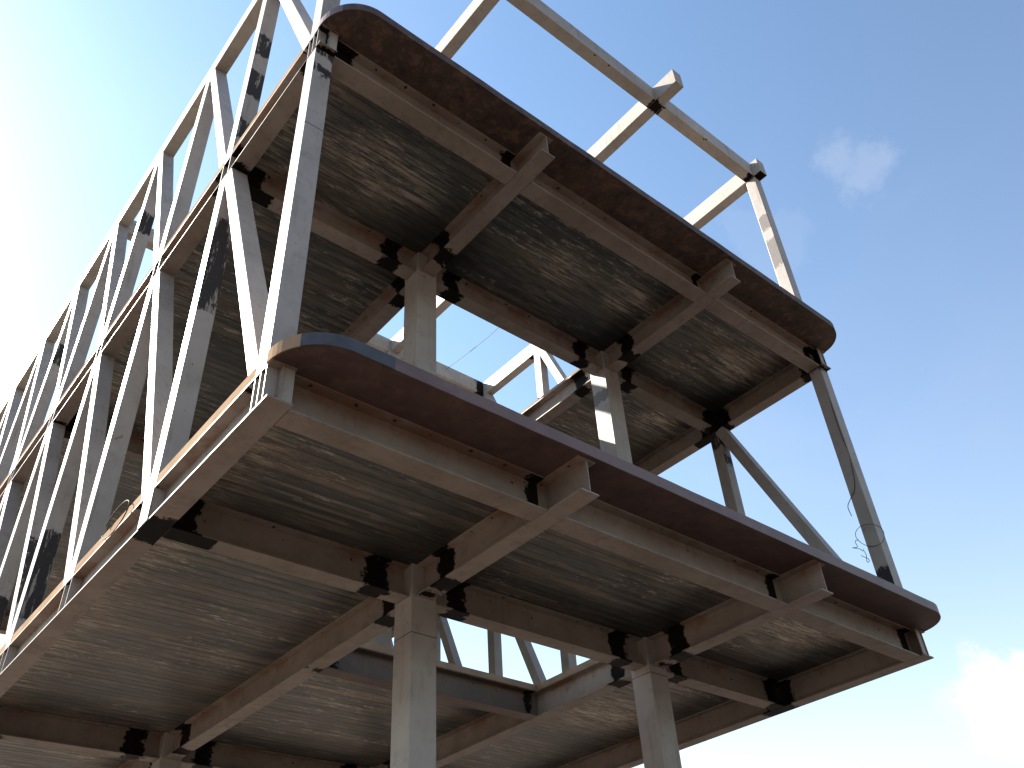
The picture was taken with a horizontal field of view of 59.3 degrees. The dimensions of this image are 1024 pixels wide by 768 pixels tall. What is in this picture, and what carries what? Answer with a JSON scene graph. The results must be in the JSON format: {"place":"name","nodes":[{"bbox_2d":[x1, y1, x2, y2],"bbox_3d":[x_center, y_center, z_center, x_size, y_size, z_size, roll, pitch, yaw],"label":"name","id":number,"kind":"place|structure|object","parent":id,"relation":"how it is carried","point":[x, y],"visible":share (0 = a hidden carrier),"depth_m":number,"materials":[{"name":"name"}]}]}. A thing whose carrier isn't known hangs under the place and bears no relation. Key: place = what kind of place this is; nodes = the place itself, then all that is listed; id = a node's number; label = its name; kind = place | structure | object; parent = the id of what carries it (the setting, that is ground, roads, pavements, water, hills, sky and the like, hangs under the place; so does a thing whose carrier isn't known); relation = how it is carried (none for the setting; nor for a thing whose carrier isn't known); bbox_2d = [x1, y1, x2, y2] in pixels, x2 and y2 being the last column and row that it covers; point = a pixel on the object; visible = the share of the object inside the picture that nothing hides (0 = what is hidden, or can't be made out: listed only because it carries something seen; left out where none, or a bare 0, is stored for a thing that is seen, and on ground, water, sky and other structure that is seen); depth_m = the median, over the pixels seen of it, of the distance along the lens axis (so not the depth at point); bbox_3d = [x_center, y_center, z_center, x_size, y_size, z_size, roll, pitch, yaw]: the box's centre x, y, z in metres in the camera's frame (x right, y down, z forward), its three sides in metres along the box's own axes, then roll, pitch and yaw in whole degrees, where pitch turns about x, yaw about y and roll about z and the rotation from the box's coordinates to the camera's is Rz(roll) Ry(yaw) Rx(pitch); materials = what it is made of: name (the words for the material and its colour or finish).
{"place":"outdoors","nodes":[
{"label":"outdoors","id":0,"kind":"place"},
{"bbox_2d":[0,0,1023,767],"label":"sky","id":1,"kind":"structure","parent":0,"point":[887,136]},
{"label":"ground","id":2,"kind":"structure","parent":0,"visible":0},
{"bbox_2d":[0,0,940,767],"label":"steel frame building","id":3,"kind":"structure","parent":2,"relation":"on","point":[292,454],"depth_m":8.53,"materials":[{"name":"paint"}]},
{"bbox_2d":[102,500,129,538],"bbox_3d":[-2.871,0.983,6.511,0.009,0.218,0.503,25,-47,-32],"label":"wire loop","id":4,"kind":"object","parent":3,"relation":"hanging from","point":[121,519],"visible":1,"depth_m":6.45,"materials":[{"name":"metal"}]},
{"bbox_2d":[448,328,497,367],"bbox_3d":[-0.234,-0.860,13.060,0.008,3.542,6.428,8,-40,-14],"label":"guy wire","id":5,"kind":"object","parent":3,"relation":"on","point":[473,348],"visible":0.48,"depth_m":14.28,"materials":[{"name":"metal"}]},
{"bbox_2d":[829,398,854,515],"bbox_3d":[3.671,0.616,10.232,0.208,1.961,0.046,-23,-42,22],"label":"hanging wire","id":6,"kind":"object","parent":3,"relation":"hanging from","point":[849,457],"visible":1,"depth_m":9.95,"materials":[{"name":"metal"}]},
{"bbox_2d":[852,524,884,562],"bbox_3d":[3.727,1.661,9.381,0.366,0.408,0.058,-32,-47,31],"label":"tie wire","id":7,"kind":"object","parent":3,"relation":"attached to","point":[864,544],"visible":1,"depth_m":9.41,"materials":[{"name":"metal"}]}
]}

